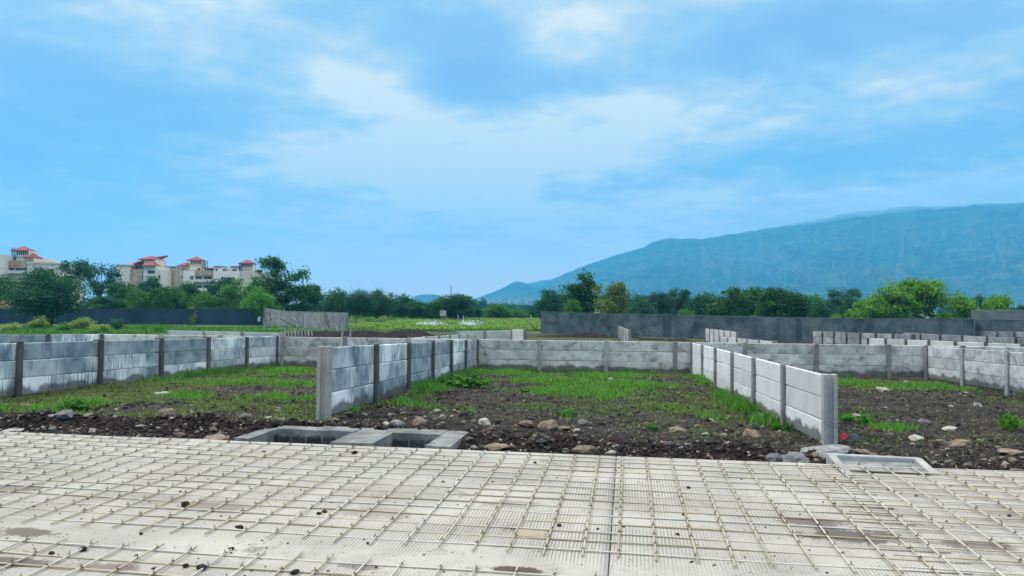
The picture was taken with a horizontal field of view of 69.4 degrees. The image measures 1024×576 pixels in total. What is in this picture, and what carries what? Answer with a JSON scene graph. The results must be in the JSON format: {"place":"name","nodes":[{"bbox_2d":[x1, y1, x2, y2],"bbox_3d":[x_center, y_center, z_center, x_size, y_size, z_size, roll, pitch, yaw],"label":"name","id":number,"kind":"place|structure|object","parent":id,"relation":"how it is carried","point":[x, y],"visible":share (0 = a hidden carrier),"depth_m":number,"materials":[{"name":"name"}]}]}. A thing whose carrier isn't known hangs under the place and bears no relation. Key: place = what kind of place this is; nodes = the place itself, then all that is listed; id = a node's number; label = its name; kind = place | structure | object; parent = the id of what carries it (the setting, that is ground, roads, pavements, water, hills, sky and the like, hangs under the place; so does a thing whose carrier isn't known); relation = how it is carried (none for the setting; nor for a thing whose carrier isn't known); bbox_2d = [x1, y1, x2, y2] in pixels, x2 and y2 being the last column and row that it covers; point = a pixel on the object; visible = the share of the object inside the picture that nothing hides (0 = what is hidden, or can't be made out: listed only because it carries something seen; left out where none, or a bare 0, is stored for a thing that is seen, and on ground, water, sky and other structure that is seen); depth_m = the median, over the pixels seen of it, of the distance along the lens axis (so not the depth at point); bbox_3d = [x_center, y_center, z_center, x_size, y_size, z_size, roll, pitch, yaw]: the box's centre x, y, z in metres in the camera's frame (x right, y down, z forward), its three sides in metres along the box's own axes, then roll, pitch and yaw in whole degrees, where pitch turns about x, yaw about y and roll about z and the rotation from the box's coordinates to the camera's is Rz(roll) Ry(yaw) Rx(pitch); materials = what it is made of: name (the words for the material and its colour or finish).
{"place":"outdoors","nodes":[
{"label":"outdoors","id":0,"kind":"place"},
{"bbox_2d":[410,294,457,302],"bbox_3d":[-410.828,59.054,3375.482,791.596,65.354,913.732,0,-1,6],"label":"hill","id":1,"kind":"structure","parent":0,"point":[426,298],"depth_m":3361.76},
{"bbox_2d":[0,323,923,370],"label":"rough grass","id":2,"kind":"structure","parent":0,"point":[144,328],"depth_m":70.26,"materials":[{"name":"green plant"}]},
{"bbox_2d":[474,281,541,303],"bbox_3d":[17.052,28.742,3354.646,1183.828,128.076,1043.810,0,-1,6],"label":"hill","id":3,"kind":"structure","parent":0,"point":[515,290],"depth_m":3329.65,"materials":[{"name":"blue"}]},
{"bbox_2d":[0,304,1023,469],"bbox_3d":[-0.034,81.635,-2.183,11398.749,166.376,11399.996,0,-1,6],"label":"ground","id":4,"kind":"structure","parent":0,"point":[531,334],"depth_m":11.86,"materials":[{"name":"soil"}]},
{"bbox_2d":[25,314,50,328],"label":"shrub","id":5,"kind":"object","parent":4,"relation":"on","point":[39,322],"visible":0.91,"depth_m":71.36,"materials":[{"name":"green plant"}]},
{"bbox_2d":[0,246,82,307],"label":"apartment building","id":6,"kind":"structure","parent":4,"relation":"on","point":[22,258],"depth_m":165.17,"materials":[{"name":"paint"}]},
{"bbox_2d":[0,262,100,325],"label":"tree","id":7,"kind":"object","parent":4,"relation":"on","point":[38,292],"visible":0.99,"depth_m":77.95,"materials":[{"name":"green plant"}]},
{"bbox_2d":[0,334,103,359],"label":"precast wall","id":8,"kind":"structure","parent":4,"relation":"on","point":[50,338],"depth_m":23.07,"materials":[{"name":"concrete"}]},
{"bbox_2d":[36,258,96,285],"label":"tree","id":9,"kind":"object","parent":4,"relation":"on","point":[65,267],"visible":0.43,"depth_m":117.96,"materials":[{"name":"green plant"}]},
{"bbox_2d":[46,399,90,409],"bbox_3d":[-6.506,1.746,10.845,0.696,0.238,0.375,0,-2,10],"label":"weed","id":10,"kind":"object","parent":4,"relation":"on","point":[69,404],"visible":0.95,"depth_m":10.79,"materials":[{"name":"green plant"}]},
{"bbox_2d":[67,316,97,329],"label":"shrub","id":11,"kind":"object","parent":4,"relation":"on","point":[81,323],"visible":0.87,"depth_m":69.66,"materials":[{"name":"green plant"}]},
{"bbox_2d":[70,262,125,295],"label":"tree","id":12,"kind":"object","parent":4,"relation":"on","point":[87,271],"visible":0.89,"depth_m":113.88,"materials":[{"name":"green plant"}]},
{"bbox_2d":[87,295,132,308],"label":"tree","id":13,"kind":"object","parent":4,"relation":"on","point":[104,302],"visible":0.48,"depth_m":97.56,"materials":[{"name":"green plant"}]},
{"bbox_2d":[96,280,138,305],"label":"tree","id":14,"kind":"object","parent":4,"relation":"on","point":[116,289],"visible":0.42,"depth_m":105.23,"materials":[{"name":"green plant"}]},
{"bbox_2d":[0,308,262,324],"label":"compound wall","id":15,"kind":"structure","parent":4,"relation":"on","point":[181,316],"depth_m":94.88,"materials":[{"name":"grey paint"}]},
{"bbox_2d":[123,283,148,308],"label":"tree","id":16,"kind":"object","parent":4,"relation":"on","point":[135,299],"visible":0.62,"depth_m":101.35,"materials":[{"name":"green plant"}]},
{"bbox_2d":[0,336,279,397],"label":"precast wall","id":17,"kind":"structure","parent":4,"relation":"on","point":[18,364],"depth_m":15.99,"materials":[{"name":"concrete"}]},
{"bbox_2d":[116,255,170,288],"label":"apartment building","id":18,"kind":"structure","parent":4,"relation":"on","point":[148,267],"depth_m":169.17,"materials":[{"name":"paint"}]},
{"bbox_2d":[134,276,160,292],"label":"tree","id":19,"kind":"object","parent":4,"relation":"on","point":[151,282],"visible":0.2,"depth_m":123.69,"materials":[{"name":"green plant"}]},
{"bbox_2d":[150,291,174,308],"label":"tree","id":20,"kind":"object","parent":4,"relation":"on","point":[160,302],"visible":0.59,"depth_m":98.26,"materials":[{"name":"green plant"}]},
{"bbox_2d":[158,408,176,418],"bbox_3d":[-4.255,1.552,9.133,0.222,0.124,0.167,5,4,-24],"label":"stone","id":21,"kind":"object","parent":4,"relation":"on","point":[164,412],"visible":0.88,"depth_m":9.10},
{"bbox_2d":[144,283,191,308],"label":"tree","id":22,"kind":"object","parent":4,"relation":"on","point":[176,298],"visible":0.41,"depth_m":102.43,"materials":[{"name":"green plant"}]},
{"bbox_2d":[177,281,203,300],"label":"tree","id":23,"kind":"object","parent":4,"relation":"on","point":[190,288],"visible":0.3,"depth_m":113.55,"materials":[{"name":"green plant"}]},
{"bbox_2d":[184,291,224,308],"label":"tree","id":24,"kind":"object","parent":4,"relation":"on","point":[208,301],"visible":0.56,"depth_m":99.09,"materials":[{"name":"green plant"}]},
{"bbox_2d":[165,256,272,294],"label":"apartment building","id":25,"kind":"structure","parent":4,"relation":"on","point":[197,269],"depth_m":173.20,"materials":[{"name":"paint"}]},
{"bbox_2d":[197,277,242,299],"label":"tree","id":26,"kind":"object","parent":4,"relation":"on","point":[213,288],"visible":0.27,"depth_m":120.86,"materials":[{"name":"green plant"}]},
{"bbox_2d":[213,297,234,308],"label":"tree","id":27,"kind":"object","parent":4,"relation":"on","point":[225,302],"visible":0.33,"depth_m":100.30,"materials":[{"name":"green plant"}]},
{"bbox_2d":[165,330,283,335],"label":"precast wall","id":28,"kind":"structure","parent":4,"relation":"on","point":[212,333],"depth_m":37.41,"materials":[{"name":"concrete"}]},
{"bbox_2d":[217,277,258,307],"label":"tree","id":29,"kind":"object","parent":4,"relation":"on","point":[230,292],"visible":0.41,"depth_m":107.37,"materials":[{"name":"green plant"}]},
{"bbox_2d":[235,286,284,320],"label":"tree","id":30,"kind":"object","parent":4,"relation":"on","point":[259,300],"visible":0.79,"depth_m":95.98,"materials":[{"name":"green plant"}]},
{"bbox_2d":[240,253,317,310],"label":"tree","id":31,"kind":"object","parent":4,"relation":"on","point":[292,293],"visible":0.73,"depth_m":102.34,"materials":[{"name":"green plant"}]},
{"bbox_2d":[290,301,320,311],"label":"tree","id":32,"kind":"object","parent":4,"relation":"on","point":[303,306],"visible":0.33,"depth_m":103.78,"materials":[{"name":"green plant"}]},
{"bbox_2d":[263,308,348,330],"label":"compound wall","id":33,"kind":"structure","parent":4,"relation":"on","point":[317,320],"depth_m":83.59,"materials":[{"name":"grey paint"}]},
{"bbox_2d":[0,431,615,575],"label":"road slab","id":34,"kind":"structure","parent":4,"relation":"on","point":[461,556],"depth_m":5.48,"materials":[{"name":"concrete"}]},
{"bbox_2d":[0,533,636,575],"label":"rebar mat","id":35,"kind":"object","parent":34,"relation":"on","point":[123,546],"visible":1,"depth_m":4.48,"materials":[{"name":"metal"}]},
{"bbox_2d":[516,529,544,537],"bbox_3d":[0.125,1.678,5.051,0.205,0.016,0.158,0,-1,6],"label":"plywood scrap","id":36,"kind":"object","parent":34,"relation":"on","point":[528,533],"visible":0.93,"depth_m":5.04,"materials":[{"name":"wood"}]},
{"bbox_2d":[298,282,326,311],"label":"tree","id":37,"kind":"object","parent":4,"relation":"on","point":[314,300],"visible":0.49,"depth_m":111.31,"materials":[{"name":"green plant"}]},
{"bbox_2d":[319,286,352,316],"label":"tree","id":38,"kind":"object","parent":4,"relation":"on","point":[334,300],"visible":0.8,"depth_m":126.40,"materials":[{"name":"green plant"}]},
{"bbox_2d":[234,426,468,448],"bbox_3d":[-1.776,1.944,8.405,2.433,0.571,1.000,0,-2,9],"label":"drain chamber","id":39,"kind":"object","parent":4,"relation":"on","point":[405,438],"visible":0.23,"depth_m":8.51,"materials":[{"name":"concrete"}]},
{"bbox_2d":[284,329,434,337],"bbox_3d":[-11.826,3.714,59.971,12.744,0.832,5.172,0,-1,0],"label":"soil heap","id":40,"kind":"object","parent":4,"relation":"on","point":[391,334],"visible":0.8,"depth_m":58.47,"materials":[{"name":"soil"}]},
{"bbox_2d":[341,285,380,317],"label":"tree","id":41,"kind":"object","parent":4,"relation":"on","point":[361,304],"visible":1,"depth_m":123.25,"materials":[{"name":"green plant"}]},
{"bbox_2d":[368,287,404,318],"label":"tree","id":42,"kind":"object","parent":4,"relation":"on","point":[386,305],"visible":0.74,"depth_m":129.21,"materials":[{"name":"green plant"}]},
{"bbox_2d":[316,339,478,420],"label":"precast wall","id":43,"kind":"structure","parent":4,"relation":"on","point":[342,371],"depth_m":12.26,"materials":[{"name":"concrete"}]},
{"bbox_2d":[385,292,418,317],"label":"tree","id":44,"kind":"object","parent":4,"relation":"on","point":[400,309],"visible":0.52,"depth_m":136.82,"materials":[{"name":"green plant"}]},
{"bbox_2d":[404,300,430,318],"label":"tree","id":45,"kind":"object","parent":4,"relation":"on","point":[413,306],"visible":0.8,"depth_m":129.14,"materials":[{"name":"green plant"}]},
{"bbox_2d":[413,300,447,318],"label":"tree","id":46,"kind":"object","parent":4,"relation":"on","point":[435,308],"visible":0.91,"depth_m":128.22,"materials":[{"name":"green plant"}]},
{"bbox_2d":[407,333,475,338],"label":"precast wall","id":47,"kind":"structure","parent":4,"relation":"on","point":[465,336],"depth_m":30.92,"materials":[{"name":"concrete"}]},
{"bbox_2d":[348,317,540,330],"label":"field crop","id":48,"kind":"object","parent":4,"relation":"on","point":[490,323],"visible":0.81,"depth_m":91.07,"materials":[{"name":"green plant"}]},
{"bbox_2d":[437,292,479,318],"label":"tree","id":49,"kind":"object","parent":4,"relation":"on","point":[460,308],"visible":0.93,"depth_m":129.79,"materials":[{"name":"green plant"}]},
{"bbox_2d":[440,372,490,388],"bbox_3d":[-1.127,2.086,16.022,1.323,0.511,0.712,1,-1,-4],"label":"weed","id":50,"kind":"object","parent":4,"relation":"on","point":[458,380],"visible":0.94,"depth_m":15.97,"materials":[{"name":"green plant"}]},
{"bbox_2d":[457,330,509,339],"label":"precast wall","id":51,"kind":"structure","parent":4,"relation":"on","point":[493,335],"depth_m":38.23,"materials":[{"name":"concrete"}]},
{"bbox_2d":[479,302,512,317],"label":"tree","id":52,"kind":"object","parent":4,"relation":"on","point":[496,310],"visible":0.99,"depth_m":142.71,"materials":[{"name":"green plant"}]},
{"bbox_2d":[0,366,1023,465],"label":"plot clods","id":53,"kind":"object","parent":4,"relation":"on","point":[979,452],"visible":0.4,"depth_m":11.30,"materials":[{"name":"soil"}]},
{"bbox_2d":[0,407,1023,470],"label":"soil clods","id":54,"kind":"object","parent":4,"relation":"on","point":[19,423],"visible":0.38,"depth_m":8.53,"materials":[{"name":"soil"}]},
{"bbox_2d":[143,361,891,425],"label":"wall foot grass","id":55,"kind":"structure","parent":4,"relation":"on","point":[745,407],"depth_m":16.29,"materials":[{"name":"plant"}]},
{"bbox_2d":[506,308,528,317],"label":"tree","id":56,"kind":"object","parent":4,"relation":"on","point":[518,313],"visible":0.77,"depth_m":147.42,"materials":[{"name":"green plant"}]},
{"bbox_2d":[510,329,526,339],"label":"precast wall","id":57,"kind":"structure","parent":4,"relation":"on","point":[518,334],"depth_m":36.57,"materials":[{"name":"concrete"}]},
{"bbox_2d":[537,419,557,430],"bbox_3d":[0.488,1.844,9.791,0.290,0.172,0.210,-10,10,-25],"label":"stone","id":58,"kind":"object","parent":4,"relation":"on","point":[550,425],"visible":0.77,"depth_m":9.74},
{"bbox_2d":[532,287,563,319],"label":"tree","id":59,"kind":"object","parent":4,"relation":"on","point":[548,301],"visible":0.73,"depth_m":110.94,"materials":[{"name":"green plant"}]},
{"bbox_2d":[104,334,1023,378],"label":"precast wall","id":60,"kind":"structure","parent":4,"relation":"on","point":[902,361],"depth_m":23.16,"materials":[{"name":"concrete"}]},
{"bbox_2d":[562,298,581,312],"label":"tree","id":61,"kind":"object","parent":4,"relation":"on","point":[572,306],"visible":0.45,"depth_m":81.41,"materials":[{"name":"green plant"}]},
{"bbox_2d":[555,268,602,312],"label":"tree","id":62,"kind":"object","parent":4,"relation":"on","point":[582,294],"visible":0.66,"depth_m":89.23,"materials":[{"name":"green plant"}]},
{"bbox_2d":[572,445,599,454],"bbox_3d":[0.762,1.679,7.633,0.293,0.106,0.237,0,-8,5],"label":"stone","id":63,"kind":"object","parent":4,"relation":"on","point":[585,450],"visible":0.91,"depth_m":7.55,"materials":[{"name":"stone"}]},
{"bbox_2d":[534,332,640,338],"bbox_3d":[6.584,4.144,63.964,10.760,0.656,4.377,0,-1,0],"label":"soil heap","id":64,"kind":"object","parent":4,"relation":"on","point":[586,335],"visible":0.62,"depth_m":62.84,"materials":[{"name":"soil"}]},
{"bbox_2d":[591,280,632,313],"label":"tree","id":65,"kind":"object","parent":4,"relation":"on","point":[611,302],"visible":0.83,"depth_m":83.37,"materials":[{"name":"green plant"}]},
{"bbox_2d":[617,326,630,340],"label":"precast wall","id":66,"kind":"structure","parent":4,"relation":"on","point":[623,334],"depth_m":51.35,"materials":[{"name":"concrete"}]},
{"bbox_2d":[625,296,659,313],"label":"tree","id":67,"kind":"object","parent":4,"relation":"on","point":[642,306],"visible":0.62,"depth_m":110.99,"materials":[{"name":"green plant"}]},
{"bbox_2d":[647,291,678,314],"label":"tree","id":68,"kind":"object","parent":4,"relation":"on","point":[663,305],"visible":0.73,"depth_m":119.08,"materials":[{"name":"green plant"}]},
{"bbox_2d":[662,287,692,314],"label":"tree","id":69,"kind":"object","parent":4,"relation":"on","point":[684,294],"visible":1,"depth_m":105.66,"materials":[{"name":"green plant"}]},
{"bbox_2d":[686,289,717,314],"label":"tree","id":70,"kind":"object","parent":4,"relation":"on","point":[698,307],"visible":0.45,"depth_m":103.41,"materials":[{"name":"green plant"}]},
{"bbox_2d":[705,328,738,342],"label":"precast wall","id":71,"kind":"structure","parent":4,"relation":"on","point":[713,337],"depth_m":50.97,"materials":[{"name":"concrete"}]},
{"bbox_2d":[702,285,753,315],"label":"tree","id":72,"kind":"object","parent":4,"relation":"on","point":[730,306],"visible":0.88,"depth_m":93.26,"materials":[{"name":"green plant"}]},
{"bbox_2d":[719,336,776,353],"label":"precast wall","id":73,"kind":"structure","parent":4,"relation":"on","point":[722,339],"depth_m":32.91,"materials":[{"name":"concrete"}]},
{"bbox_2d":[738,284,768,316],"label":"tree","id":74,"kind":"object","parent":4,"relation":"on","point":[755,293],"visible":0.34,"depth_m":96.80,"materials":[{"name":"green plant"}]},
{"bbox_2d":[541,311,973,341],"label":"compound wall","id":75,"kind":"structure","parent":4,"relation":"on","point":[791,329],"depth_m":62.59,"materials":[{"name":"paint"}]},
{"bbox_2d":[690,342,837,444],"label":"precast wall","id":76,"kind":"structure","parent":4,"relation":"on","point":[804,401],"depth_m":12.12,"materials":[{"name":"concrete"}]},
{"bbox_2d":[751,284,813,317],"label":"tree","id":77,"kind":"object","parent":4,"relation":"on","point":[793,304],"visible":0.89,"depth_m":85.01,"materials":[{"name":"green plant"}]},
{"bbox_2d":[770,420,794,431],"bbox_3d":[4.241,2.202,11.493,0.441,0.308,0.282,0,-2,22],"label":"weed","id":78,"kind":"object","parent":4,"relation":"on","point":[776,425],"visible":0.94,"depth_m":11.44,"materials":[{"name":"green plant"}]},
{"bbox_2d":[781,452,809,462],"bbox_3d":[2.791,1.762,7.359,0.340,0.260,0.353,1,-2,-19],"label":"concrete lump","id":79,"kind":"object","parent":4,"relation":"on","point":[796,457],"visible":0.38,"depth_m":7.27,"materials":[{"name":"concrete"}]},
{"bbox_2d":[609,456,1023,575],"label":"road slab","id":80,"kind":"structure","parent":4,"relation":"on","point":[631,565],"depth_m":5.31,"materials":[{"name":"concrete"}]},
{"bbox_2d":[0,431,972,575],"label":"rebar mat","id":81,"kind":"object","parent":80,"relation":"on","point":[586,531],"visible":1,"depth_m":5.96,"materials":[{"name":"metal"}]},
{"bbox_2d":[1,443,1021,575],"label":"road crumbs","id":82,"kind":"object","parent":80,"relation":"on","point":[458,504],"visible":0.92,"depth_m":5.11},
{"bbox_2d":[826,453,938,477],"bbox_3d":[3.475,1.805,6.903,0.895,0.365,0.730,0,-1,6],"label":"inlet box","id":83,"kind":"object","parent":80,"relation":"on","point":[841,461],"visible":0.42,"depth_m":7.09,"materials":[{"name":"concrete"}]},
{"bbox_2d":[803,462,1023,575],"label":"rebar mat","id":84,"kind":"object","parent":80,"relation":"on","point":[960,517],"visible":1,"depth_m":5.66,"materials":[{"name":"metal"}]},
{"bbox_2d":[806,301,835,317],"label":"tree","id":85,"kind":"object","parent":4,"relation":"on","point":[820,311],"visible":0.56,"depth_m":95.45,"materials":[{"name":"green plant"}]},
{"bbox_2d":[800,444,850,453],"bbox_3d":[3.696,1.897,8.647,0.790,0.110,0.450,2,-2,-37],"label":"concrete lump","id":86,"kind":"object","parent":4,"relation":"on","point":[840,449],"visible":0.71,"depth_m":8.55,"materials":[{"name":"concrete"}]},
{"bbox_2d":[818,287,865,308],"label":"tree","id":87,"kind":"object","parent":4,"relation":"on","point":[852,292],"visible":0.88,"depth_m":109.43,"materials":[{"name":"green plant"}]},
{"bbox_2d":[833,295,867,317],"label":"tree","id":88,"kind":"object","parent":4,"relation":"on","point":[848,303],"visible":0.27,"depth_m":96.77,"materials":[{"name":"green plant"}]},
{"bbox_2d":[838,412,883,423],"bbox_3d":[5.920,2.271,12.550,0.735,0.352,0.469,0,-2,29],"label":"weed","id":89,"kind":"object","parent":4,"relation":"on","point":[849,417],"visible":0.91,"depth_m":12.46,"materials":[{"name":"green plant"}]},
{"bbox_2d":[811,331,915,344],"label":"precast wall","id":90,"kind":"structure","parent":4,"relation":"on","point":[846,338],"depth_m":38.68,"materials":[{"name":"concrete"}]},
{"bbox_2d":[843,276,979,318],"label":"tree","id":91,"kind":"object","parent":4,"relation":"on","point":[899,300],"visible":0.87,"depth_m":80.85,"materials":[{"name":"green plant"}]},
{"bbox_2d":[867,338,1023,355],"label":"precast wall","id":92,"kind":"structure","parent":4,"relation":"on","point":[874,341],"depth_m":28.34,"materials":[{"name":"concrete"}]},
{"bbox_2d":[947,439,971,447],"bbox_3d":[5.961,2.083,9.835,0.298,0.145,0.237,-6,0,17],"label":"stone","id":93,"kind":"object","parent":4,"relation":"on","point":[960,443],"visible":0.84,"depth_m":9.77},
{"bbox_2d":[902,332,1023,343],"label":"precast wall","id":94,"kind":"structure","parent":4,"relation":"on","point":[963,338],"depth_m":34.49,"materials":[{"name":"concrete"}]},
{"bbox_2d":[924,345,1023,395],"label":"precast wall","id":95,"kind":"structure","parent":4,"relation":"on","point":[1006,374],"depth_m":19.30,"materials":[{"name":"concrete"}]},
{"bbox_2d":[971,310,1023,335],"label":"compound wall","id":96,"kind":"structure","parent":4,"relation":"on","point":[998,314],"depth_m":61.10,"materials":[{"name":"grey paint"}]},
{"bbox_2d":[975,319,1023,336],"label":"compound wall","id":97,"kind":"structure","parent":4,"relation":"on","point":[1007,325],"depth_m":54.10,"materials":[{"name":"paint"}]},
{"bbox_2d":[980,293,1019,310],"bbox_3d":[41.432,2.588,62.816,2.745,4.734,4.122,0,-2,24],"label":"tree","id":98,"kind":"object","parent":4,"relation":"on","point":[1001,302],"visible":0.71,"depth_m":62.30,"materials":[{"name":"green plant"}]},
{"bbox_2d":[980,331,1023,337],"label":"precast wall","id":99,"kind":"structure","parent":4,"relation":"on","point":[1013,334],"depth_m":43.53,"materials":[{"name":"concrete"}]},
{"bbox_2d":[989,410,1019,430],"bbox_3d":[7.891,2.227,11.837,0.319,0.527,0.500,0,-1,3],"label":"weed","id":100,"kind":"object","parent":4,"relation":"on","point":[1008,421],"visible":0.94,"depth_m":11.71,"materials":[{"name":"green plant"}]},
{"bbox_2d":[995,448,1023,455],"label":"stone","id":101,"kind":"object","parent":4,"relation":"on","point":[1012,452],"visible":0.94,"depth_m":8.90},
{"bbox_2d":[0,364,1023,431],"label":"lush grass","id":102,"kind":"structure","parent":0,"point":[581,387],"depth_m":15.89,"materials":[{"name":"plant"}]},
{"bbox_2d":[0,365,1023,461],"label":"sparse grass","id":103,"kind":"structure","parent":0,"point":[164,383],"depth_m":13.50,"materials":[{"name":"plant"}]},
{"bbox_2d":[0,0,1023,304],"label":"sky","id":104,"kind":"structure","parent":0,"point":[477,148],"materials":[{"name":"blue"}]},
{"bbox_2d":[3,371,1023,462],"bbox_3d":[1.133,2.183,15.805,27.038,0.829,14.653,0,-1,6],"label":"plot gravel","id":105,"kind":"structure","parent":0,"point":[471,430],"depth_m":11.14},
{"bbox_2d":[10,366,1021,465],"bbox_3d":[1.130,2.200,15.836,29.069,0.692,15.081,0,-1,6],"label":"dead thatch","id":106,"kind":"object","parent":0,"point":[603,411],"visible":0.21,"depth_m":12.72,"materials":[{"name":"plant"}]},
{"bbox_2d":[493,202,1023,309],"bbox_3d":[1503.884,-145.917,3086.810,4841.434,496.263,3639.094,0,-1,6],"label":"mountain","id":107,"kind":"structure","parent":0,"point":[972,250],"depth_m":2826.06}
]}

